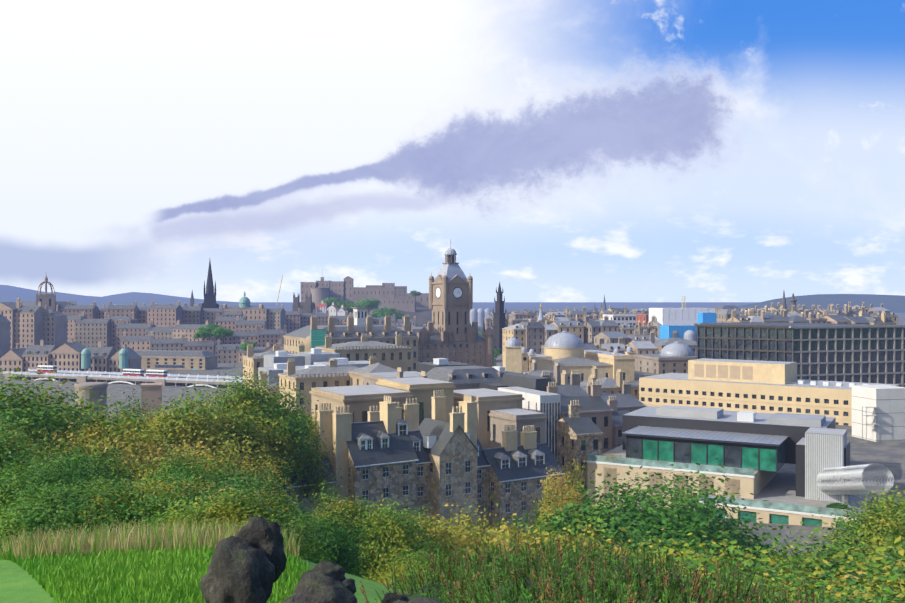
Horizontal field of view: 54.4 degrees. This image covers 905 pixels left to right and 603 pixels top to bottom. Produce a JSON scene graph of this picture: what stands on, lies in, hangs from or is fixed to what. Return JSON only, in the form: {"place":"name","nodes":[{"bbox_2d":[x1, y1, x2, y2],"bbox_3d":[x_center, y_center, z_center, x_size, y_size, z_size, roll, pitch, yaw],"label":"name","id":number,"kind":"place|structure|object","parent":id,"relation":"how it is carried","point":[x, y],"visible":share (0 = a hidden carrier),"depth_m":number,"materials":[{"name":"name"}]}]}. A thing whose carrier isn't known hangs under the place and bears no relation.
{"place":"outdoors","nodes":[
{"label":"outdoors","id":0,"kind":"place"},
{"bbox_2d":[0,293,265,307],"bbox_3d":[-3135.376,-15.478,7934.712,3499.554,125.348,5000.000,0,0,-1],"label":"distant hills","id":1,"kind":"structure","parent":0,"point":[9,297],"depth_m":7373.52,"materials":[{"name":"blue"}]},
{"bbox_2d":[0,285,273,305],"bbox_3d":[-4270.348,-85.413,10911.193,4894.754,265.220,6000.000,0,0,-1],"label":"distant hills","id":2,"kind":"structure","parent":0,"point":[13,290],"depth_m":10531.64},
{"bbox_2d":[0,302,904,602],"bbox_3d":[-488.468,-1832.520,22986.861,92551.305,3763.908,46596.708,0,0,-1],"label":"ground","id":3,"kind":"structure","parent":0,"point":[18,584],"depth_m":203.03,"materials":[{"name":"grey"}]},
{"bbox_2d":[0,406,89,552],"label":"bush","id":4,"kind":"object","parent":3,"relation":"on","point":[10,450],"visible":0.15,"depth_m":59.20,"materials":[{"name":"green plant"}]},
{"bbox_2d":[21,276,75,310],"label":"crown steeple","id":5,"kind":"object","parent":3,"relation":"on","point":[49,301],"visible":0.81,"depth_m":726.56,"materials":[{"name":"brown stone"}]},
{"bbox_2d":[0,448,121,538],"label":"bush","id":6,"kind":"object","parent":3,"relation":"on","point":[8,488],"visible":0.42,"depth_m":29.32,"materials":[{"name":"green plant"}]},
{"bbox_2d":[0,382,122,548],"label":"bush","id":7,"kind":"object","parent":3,"relation":"on","point":[8,419],"visible":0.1,"depth_m":69.70,"materials":[{"name":"green plant"}]},
{"bbox_2d":[0,464,152,545],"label":"bush","id":8,"kind":"object","parent":3,"relation":"on","point":[31,515],"visible":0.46,"depth_m":25.56,"materials":[{"name":"green plant"}]},
{"bbox_2d":[0,434,156,548],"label":"bush","id":9,"kind":"object","parent":3,"relation":"on","point":[92,466],"visible":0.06,"depth_m":52.03,"materials":[{"name":"green plant"}]},
{"bbox_2d":[0,352,165,459],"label":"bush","id":10,"kind":"object","parent":3,"relation":"on","point":[49,407],"visible":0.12,"depth_m":76.72,"materials":[{"name":"green plant"}]},
{"bbox_2d":[57,388,153,439],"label":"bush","id":11,"kind":"object","parent":3,"relation":"on","point":[97,411],"depth_m":100.70,"materials":[{"name":"green plant"}]},
{"bbox_2d":[30,414,181,480],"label":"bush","id":12,"kind":"object","parent":3,"relation":"on","point":[94,439],"visible":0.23,"depth_m":69.94,"materials":[{"name":"green plant"}]},
{"bbox_2d":[74,382,162,429],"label":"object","id":13,"kind":"object","parent":3,"relation":"on","point":[153,391],"visible":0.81,"depth_m":230.38,"materials":[{"name":"grey concrete"}]},
{"bbox_2d":[26,471,215,539],"bbox_3d":[-9.932,9.475,26.607,5.825,8.678,5.773,0,0,-29],"label":"bush","id":14,"kind":"object","parent":3,"relation":"on","point":[96,497],"visible":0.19,"depth_m":25.76,"materials":[{"name":"green plant"}]},
{"bbox_2d":[3,369,242,388],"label":"bridge","id":15,"kind":"structure","parent":3,"relation":"on","point":[169,379],"depth_m":452.88,"materials":[{"name":"stone"}]},
{"bbox_2d":[37,365,56,372],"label":"bus","id":16,"kind":"object","parent":15,"relation":"on","point":[45,368],"visible":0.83,"depth_m":477.30,"materials":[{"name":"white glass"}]},
{"bbox_2d":[123,369,143,376],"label":"bus","id":17,"kind":"object","parent":15,"relation":"on","point":[133,372],"visible":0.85,"depth_m":452.00,"materials":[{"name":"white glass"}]},
{"bbox_2d":[146,369,166,376],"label":"bus","id":18,"kind":"object","parent":15,"relation":"on","point":[155,373],"visible":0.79,"depth_m":447.11,"materials":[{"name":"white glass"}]},
{"bbox_2d":[93,388,157,436],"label":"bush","id":19,"kind":"object","parent":3,"relation":"on","point":[138,409],"visible":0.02,"depth_m":110.58,"materials":[{"name":"green plant"}]},
{"bbox_2d":[0,516,310,602],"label":"grass","id":20,"kind":"structure","parent":3,"relation":"on","point":[173,567],"depth_m":14.14,"materials":[{"name":"green plant"}]},
{"bbox_2d":[73,422,246,484],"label":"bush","id":21,"kind":"object","parent":3,"relation":"on","point":[166,453],"visible":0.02,"depth_m":71.86,"materials":[{"name":"green plant"}]},
{"bbox_2d":[97,472,226,519],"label":"bush","id":22,"kind":"object","parent":3,"relation":"on","point":[166,487],"visible":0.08,"depth_m":27.42,"materials":[{"name":"green plant"}]},
{"bbox_2d":[130,455,226,494],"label":"bush","id":23,"kind":"object","parent":3,"relation":"on","point":[175,474],"visible":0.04,"depth_m":45.93,"materials":[{"name":"green plant"}]},
{"bbox_2d":[120,441,253,491],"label":"bush","id":24,"kind":"object","parent":3,"relation":"on","point":[173,461],"visible":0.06,"depth_m":61.06,"materials":[{"name":"green plant"}]},
{"bbox_2d":[117,383,286,471],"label":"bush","id":25,"kind":"object","parent":3,"relation":"on","point":[183,424],"visible":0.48,"depth_m":96.05,"materials":[{"name":"green plant"}]},
{"bbox_2d":[192,330,211,340],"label":"tree","id":26,"kind":"object","parent":3,"relation":"on","point":[203,334],"visible":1,"depth_m":633.63,"materials":[{"name":"green plant"}]},
{"bbox_2d":[197,323,219,340],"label":"tree","id":27,"kind":"object","parent":3,"relation":"on","point":[208,327],"visible":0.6,"depth_m":652.57,"materials":[{"name":"green plant"}]},
{"bbox_2d":[97,469,322,540],"bbox_3d":[-7.916,9.487,26.863,6.182,8.546,5.965,0,0,43],"label":"bush","id":28,"kind":"object","parent":3,"relation":"on","point":[156,506],"visible":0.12,"depth_m":25.80,"materials":[{"name":"green plant"}]},
{"bbox_2d":[202,260,218,307],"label":"church spire","id":29,"kind":"structure","parent":3,"relation":"on","point":[210,298],"depth_m":930.26,"materials":[{"name":"grey stone"}]},
{"bbox_2d":[0,291,425,373],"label":"city buildings","id":30,"kind":"structure","parent":3,"relation":"on","point":[109,338],"depth_m":651.03,"materials":[{"name":"brown stone"}]},
{"bbox_2d":[212,326,234,343],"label":"tree","id":31,"kind":"object","parent":3,"relation":"on","point":[220,332],"visible":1,"depth_m":643.75,"materials":[{"name":"green plant"}]},
{"bbox_2d":[153,426,294,505],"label":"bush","id":32,"kind":"object","parent":3,"relation":"on","point":[229,454],"visible":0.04,"depth_m":74.89,"materials":[{"name":"green plant"}]},
{"bbox_2d":[137,476,327,560],"bbox_3d":[-6.307,9.230,24.711,5.773,8.678,5.825,0,0,18],"label":"bush","id":33,"kind":"object","parent":3,"relation":"on","point":[247,507],"visible":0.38,"depth_m":24.45,"materials":[{"name":"green plant"}]},
{"bbox_2d":[200,536,274,602],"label":"foreground rock","id":34,"kind":"object","parent":3,"relation":"on","point":[240,570],"visible":1,"depth_m":4.60,"materials":[{"name":"grey stone"}]},
{"bbox_2d":[186,401,299,488],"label":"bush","id":35,"kind":"object","parent":3,"relation":"on","point":[261,444],"visible":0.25,"depth_m":102.06,"materials":[{"name":"green plant"}]},
{"bbox_2d":[239,341,255,350],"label":"tree","id":36,"kind":"object","parent":3,"relation":"on","point":[244,346],"visible":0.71,"depth_m":594.24,"materials":[{"name":"green plant"}]},
{"bbox_2d":[178,364,324,498],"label":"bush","id":37,"kind":"object","parent":3,"relation":"on","point":[294,424],"visible":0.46,"depth_m":109.09,"materials":[{"name":"green plant"}]},
{"bbox_2d":[211,449,303,519],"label":"bush","id":38,"kind":"object","parent":3,"relation":"on","point":[272,468],"visible":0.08,"depth_m":77.46,"materials":[{"name":"green plant"}]},
{"bbox_2d":[235,515,286,581],"bbox_3d":[-1.072,1.390,4.929,0.294,0.394,0.256,0,0,-1],"label":"foreground rock","id":39,"kind":"object","parent":3,"relation":"on","point":[257,531],"visible":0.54,"depth_m":4.86,"materials":[{"name":"grey stone"}]},
{"bbox_2d":[200,458,322,530],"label":"bush","id":40,"kind":"object","parent":3,"relation":"on","point":[236,479],"visible":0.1,"depth_m":60.11,"materials":[{"name":"green plant"}]},
{"bbox_2d":[249,400,348,509],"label":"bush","id":41,"kind":"object","parent":3,"relation":"on","point":[309,463],"visible":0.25,"depth_m":120.82,"materials":[{"name":"green plant"}]},
{"bbox_2d":[301,408,316,441],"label":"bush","id":42,"kind":"object","parent":3,"relation":"on","point":[312,419],"visible":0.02,"depth_m":140.01,"materials":[{"name":"green plant"}]},
{"bbox_2d":[282,573,356,602],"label":"foreground rock","id":43,"kind":"object","parent":3,"relation":"on","point":[317,588],"visible":1,"depth_m":4.28,"materials":[{"name":"grey stone"}]},
{"bbox_2d":[300,561,345,581],"bbox_3d":[-0.698,1.483,4.727,0.197,0.164,0.215,0,0,38],"label":"foreground rock","id":44,"kind":"object","parent":3,"relation":"on","point":[337,572],"visible":0.52,"depth_m":4.71,"materials":[{"name":"grey stone"}]},
{"bbox_2d":[284,497,375,578],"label":"bush","id":45,"kind":"object","parent":3,"relation":"on","point":[337,546],"visible":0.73,"depth_m":48.94,"materials":[{"name":"green plant"}]},
{"bbox_2d":[317,297,342,307],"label":"tree","id":46,"kind":"object","parent":3,"relation":"on","point":[330,301],"visible":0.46,"depth_m":1078.21,"materials":[{"name":"green plant"}]},
{"bbox_2d":[334,300,361,313],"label":"tree","id":47,"kind":"object","parent":3,"relation":"on","point":[347,305],"visible":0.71,"depth_m":1070.53,"materials":[{"name":"green plant"}]},
{"bbox_2d":[304,481,394,580],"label":"bush","id":48,"kind":"object","parent":3,"relation":"on","point":[353,504],"visible":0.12,"depth_m":61.79,"materials":[{"name":"green plant"}]},
{"bbox_2d":[342,578,356,593],"bbox_3d":[-0.788,2.005,6.120,0.214,0.143,0.265,0,0,33],"label":"foreground rock","id":49,"kind":"object","parent":3,"relation":"on","point":[349,583],"visible":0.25,"depth_m":6.11,"materials":[{"name":"grey stone"}]},
{"bbox_2d":[355,297,381,311],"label":"tree","id":50,"kind":"object","parent":3,"relation":"on","point":[371,303],"visible":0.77,"depth_m":1090.71,"materials":[{"name":"green plant"}]},
{"bbox_2d":[242,307,522,418],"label":"buildings","id":51,"kind":"structure","parent":3,"relation":"on","point":[313,354],"depth_m":306.82,"materials":[{"name":"beige stone"}]},
{"bbox_2d":[369,306,396,317],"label":"tree","id":52,"kind":"object","parent":3,"relation":"on","point":[382,312],"visible":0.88,"depth_m":1060.62,"materials":[{"name":"green plant"}]},
{"bbox_2d":[328,490,458,582],"bbox_3d":[-4.389,24.597,59.604,9.947,23.713,9.858,0,0,39],"label":"bush","id":53,"kind":"object","parent":3,"relation":"on","point":[387,530],"visible":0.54,"depth_m":58.12,"materials":[{"name":"green plant"}]},
{"bbox_2d":[382,592,408,602],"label":"foreground rock","id":54,"kind":"object","parent":3,"relation":"on","point":[389,597],"visible":0.83,"depth_m":5.21,"materials":[{"name":"grey stone"}]},
{"bbox_2d":[390,310,405,318],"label":"tree","id":55,"kind":"object","parent":3,"relation":"on","point":[398,315],"visible":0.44,"depth_m":1073.50,"materials":[{"name":"green plant"}]},
{"bbox_2d":[368,545,451,590],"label":"bush","id":56,"kind":"object","parent":3,"relation":"on","point":[400,566],"visible":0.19,"depth_m":39.18,"materials":[{"name":"green plant"}]},
{"bbox_2d":[350,302,470,326],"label":"castle rock","id":57,"kind":"object","parent":3,"relation":"on","point":[423,315],"visible":0.04,"depth_m":1165.13,"materials":[{"name":"grey stone"}]},
{"bbox_2d":[300,276,428,311],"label":"castle","id":58,"kind":"structure","parent":57,"relation":"on","point":[389,295],"depth_m":1206.89,"materials":[{"name":"grey stone"}]},
{"bbox_2d":[410,290,420,310],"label":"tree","id":59,"kind":"object","parent":3,"relation":"on","point":[413,293],"visible":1,"depth_m":1186.96,"materials":[{"name":"green plant"}]},
{"bbox_2d":[393,597,440,602],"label":"foreground rock","id":60,"kind":"object","parent":3,"relation":"on","point":[422,600],"visible":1,"depth_m":3.89,"materials":[{"name":"grey stone"}]},
{"bbox_2d":[274,390,564,533],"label":"calton hill houses","id":61,"kind":"structure","parent":3,"relation":"on","point":[436,459],"depth_m":130.74,"materials":[{"name":"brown stone"}]},
{"bbox_2d":[368,498,477,558],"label":"bush","id":62,"kind":"object","parent":3,"relation":"on","point":[426,518],"visible":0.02,"depth_m":71.91,"materials":[{"name":"green plant"}]},
{"bbox_2d":[397,241,493,367],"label":"clock tower","id":63,"kind":"structure","parent":3,"relation":"on","point":[449,333],"depth_m":406.05,"materials":[{"name":"brown stone"}]},
{"bbox_2d":[413,514,510,583],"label":"bush","id":64,"kind":"object","parent":3,"relation":"on","point":[457,541],"visible":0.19,"depth_m":62.19,"materials":[{"name":"green plant"}]},
{"bbox_2d":[309,359,646,499],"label":"blocks","id":65,"kind":"structure","parent":3,"relation":"on","point":[571,416],"depth_m":176.19,"materials":[{"name":"beige stone"}]},
{"bbox_2d":[408,496,550,552],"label":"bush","id":66,"kind":"object","parent":3,"relation":"on","point":[468,525],"depth_m":76.13,"materials":[{"name":"green plant"}]},
{"bbox_2d":[443,538,515,564],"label":"bush","id":67,"kind":"object","parent":3,"relation":"on","point":[467,547],"depth_m":44.29,"materials":[{"name":"green plant"}]},
{"bbox_2d":[190,275,796,311],"bbox_3d":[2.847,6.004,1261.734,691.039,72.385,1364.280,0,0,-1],"label":"distant spires","id":68,"kind":"object","parent":3,"relation":"on","point":[792,301],"visible":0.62,"depth_m":995.75,"materials":[{"name":"grey stone"}]},
{"bbox_2d":[482,282,507,354],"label":"scott monument","id":69,"kind":"object","parent":3,"relation":"on","point":[499,320],"visible":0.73,"depth_m":647.30,"materials":[{"name":"grey stone"}]},
{"bbox_2d":[494,348,501,361],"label":"tree","id":70,"kind":"object","parent":3,"relation":"on","point":[496,352],"visible":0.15,"depth_m":559.61,"materials":[{"name":"green plant"}]},
{"bbox_2d":[453,512,551,553],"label":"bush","id":71,"kind":"object","parent":3,"relation":"on","point":[498,538],"visible":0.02,"depth_m":71.58,"materials":[{"name":"green plant"}]},
{"bbox_2d":[471,524,600,555],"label":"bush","id":72,"kind":"object","parent":3,"relation":"on","point":[586,539],"visible":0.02,"depth_m":55.43,"materials":[{"name":"green plant"}]},
{"bbox_2d":[444,504,650,562],"bbox_3d":[8.346,39.962,61.477,22.874,49.982,20.419,0,0,24],"label":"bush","id":73,"kind":"object","parent":3,"relation":"on","point":[543,535],"visible":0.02,"depth_m":63.64,"materials":[{"name":"green plant"}]},
{"bbox_2d":[474,535,646,566],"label":"bush","id":74,"kind":"object","parent":3,"relation":"on","point":[587,550],"visible":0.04,"depth_m":32.21,"materials":[{"name":"green plant"}]},
{"bbox_2d":[530,452,592,528],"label":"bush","id":75,"kind":"object","parent":3,"relation":"on","point":[554,490],"visible":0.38,"depth_m":99.11,"materials":[{"name":"yellow plant"}]},
{"bbox_2d":[502,331,634,381],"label":"domed building","id":76,"kind":"structure","parent":3,"relation":"on","point":[567,352],"depth_m":374.99,"materials":[{"name":"beige stone"}]},
{"bbox_2d":[560,527,654,558],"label":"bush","id":77,"kind":"object","parent":3,"relation":"on","point":[564,528],"depth_m":71.58,"materials":[{"name":"green plant"}]},
{"bbox_2d":[360,526,902,602],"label":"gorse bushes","id":78,"kind":"object","parent":3,"relation":"on","point":[578,575],"visible":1,"depth_m":6.34,"materials":[{"name":"green plant"}]},
{"bbox_2d":[520,490,747,544],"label":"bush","id":79,"kind":"object","parent":3,"relation":"on","point":[594,507],"depth_m":82.19,"materials":[{"name":"green plant"}]},
{"bbox_2d":[484,458,814,569],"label":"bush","id":80,"kind":"object","parent":3,"relation":"on","point":[666,523],"visible":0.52,"depth_m":76.65,"materials":[{"name":"green plant"}]},
{"bbox_2d":[634,330,696,373],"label":"domed building","id":81,"kind":"structure","parent":3,"relation":"on","point":[675,354],"depth_m":414.05,"materials":[{"name":"beige stone"}]},
{"bbox_2d":[555,525,781,589],"bbox_3d":[7.673,25.442,33.905,18.423,33.784,18.259,0,0,19],"label":"bush","id":82,"kind":"object","parent":3,"relation":"on","point":[711,551],"visible":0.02,"depth_m":34.22,"materials":[{"name":"green plant"}]},
{"bbox_2d":[573,532,764,586],"bbox_3d":[14.127,39.387,51.892,24.780,49.982,22.120,0,0,6],"label":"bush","id":83,"kind":"object","parent":3,"relation":"on","point":[690,549],"visible":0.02,"depth_m":54.88,"materials":[{"name":"green plant"}]},
{"bbox_2d":[470,296,898,363],"bbox_3d":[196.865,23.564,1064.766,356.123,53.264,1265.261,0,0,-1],"label":"city buildings","id":84,"kind":"structure","parent":3,"relation":"on","point":[610,329],"depth_m":523.37,"materials":[{"name":"grey stone"}]},
{"bbox_2d":[618,497,763,563],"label":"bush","id":85,"kind":"object","parent":3,"relation":"on","point":[706,527],"depth_m":79.57,"materials":[{"name":"green plant"}]},
{"bbox_2d":[616,527,784,587],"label":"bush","id":86,"kind":"object","parent":3,"relation":"on","point":[673,554],"depth_m":61.59,"materials":[{"name":"green plant"}]},
{"bbox_2d":[630,536,815,579],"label":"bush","id":87,"kind":"object","parent":3,"relation":"on","point":[689,543],"visible":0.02,"depth_m":59.97,"materials":[{"name":"green plant"}]},
{"bbox_2d":[586,405,874,527],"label":"modern building","id":88,"kind":"structure","parent":3,"relation":"on","point":[758,451],"depth_m":160.65,"materials":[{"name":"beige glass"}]},
{"bbox_2d":[596,453,849,509],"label":"terrace planting","id":89,"kind":"object","parent":88,"relation":"on","point":[836,505],"visible":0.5,"depth_m":141.42,"materials":[{"name":"green plant"}]},
{"bbox_2d":[673,548,810,593],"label":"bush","id":90,"kind":"object","parent":3,"relation":"on","point":[769,560],"visible":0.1,"depth_m":40.46,"materials":[{"name":"green plant"}]},
{"bbox_2d":[633,521,855,587],"bbox_3d":[18.780,40.874,60.152,26.211,52.071,25.977,0,0,17],"label":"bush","id":91,"kind":"object","parent":3,"relation":"on","point":[734,541],"visible":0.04,"depth_m":60.10,"materials":[{"name":"green plant"}]},
{"bbox_2d":[639,358,898,425],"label":"office building","id":92,"kind":"structure","parent":3,"relation":"on","point":[772,387],"depth_m":251.78,"materials":[{"name":"beige stone"}]},
{"bbox_2d":[652,545,902,602],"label":"bush","id":93,"kind":"object","parent":3,"relation":"on","point":[731,549],"visible":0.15,"depth_m":33.40,"materials":[{"name":"green plant"}]},
{"bbox_2d":[733,561,832,587],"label":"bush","id":94,"kind":"object","parent":3,"relation":"on","point":[782,571],"visible":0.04,"depth_m":56.60,"materials":[{"name":"green plant"}]},
{"bbox_2d":[711,559,871,602],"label":"bush","id":95,"kind":"object","parent":3,"relation":"on","point":[811,586],"visible":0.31,"depth_m":22.93,"materials":[{"name":"green plant"}]},
{"bbox_2d":[694,323,904,386],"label":"office building","id":96,"kind":"structure","parent":3,"relation":"on","point":[864,353],"depth_m":325.76,"materials":[{"name":"grey glass"}]},
{"bbox_2d":[702,553,904,602],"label":"bush","id":97,"kind":"object","parent":3,"relation":"on","point":[858,592],"visible":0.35,"depth_m":32.39,"materials":[{"name":"green plant"}]},
{"bbox_2d":[710,523,902,588],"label":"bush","id":98,"kind":"object","parent":3,"relation":"on","point":[833,553],"visible":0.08,"depth_m":65.48,"materials":[{"name":"green plant"}]},
{"bbox_2d":[714,515,904,593],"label":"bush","id":99,"kind":"object","parent":3,"relation":"on","point":[814,562],"visible":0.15,"depth_m":63.40,"materials":[{"name":"green plant"}]},
{"bbox_2d":[735,514,904,602],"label":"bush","id":100,"kind":"object","parent":3,"relation":"on","point":[898,564],"visible":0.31,"depth_m":42.28,"materials":[{"name":"green plant"}]},
{"bbox_2d":[741,562,904,602],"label":"bush","id":101,"kind":"object","parent":3,"relation":"on","point":[860,587],"visible":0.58,"depth_m":27.05,"materials":[{"name":"green plant"}]},
{"bbox_2d":[762,544,904,602],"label":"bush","id":102,"kind":"object","parent":3,"relation":"on","point":[885,581],"visible":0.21,"depth_m":41.97,"materials":[{"name":"green plant"}]},
{"bbox_2d":[785,536,904,584],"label":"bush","id":103,"kind":"object","parent":3,"relation":"on","point":[858,557],"depth_m":72.44,"materials":[{"name":"green plant"}]},
{"bbox_2d":[805,427,893,506],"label":"ventilation duct","id":104,"kind":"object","parent":3,"relation":"on","point":[826,475],"depth_m":148.69,"materials":[{"name":"grey metal"}]},
{"bbox_2d":[808,475,904,570],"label":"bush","id":105,"kind":"object","parent":3,"relation":"on","point":[882,516],"visible":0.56,"depth_m":95.11,"materials":[{"name":"green plant"}]},
{"bbox_2d":[808,520,904,572],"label":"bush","id":106,"kind":"object","parent":3,"relation":"on","point":[892,550],"depth_m":77.20,"materials":[{"name":"green plant"}]},
{"bbox_2d":[825,567,904,602],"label":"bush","id":107,"kind":"object","parent":3,"relation":"on","point":[879,591],"visible":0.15,"depth_m":35.41,"materials":[{"name":"green plant"}]},
{"bbox_2d":[852,385,904,442],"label":"building","id":108,"kind":"structure","parent":3,"relation":"on","point":[878,413],"depth_m":208.08,"materials":[{"name":"white concrete"}]},
{"bbox_2d":[0,0,904,301],"label":"sky","id":109,"kind":"structure","parent":0,"point":[563,150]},
{"bbox_2d":[736,294,904,312],"bbox_3d":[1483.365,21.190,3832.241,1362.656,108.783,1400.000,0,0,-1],"label":"distant hill","id":110,"kind":"structure","parent":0,"point":[893,303],"depth_m":3652.67,"materials":[{"name":"blue soil"}]}
]}

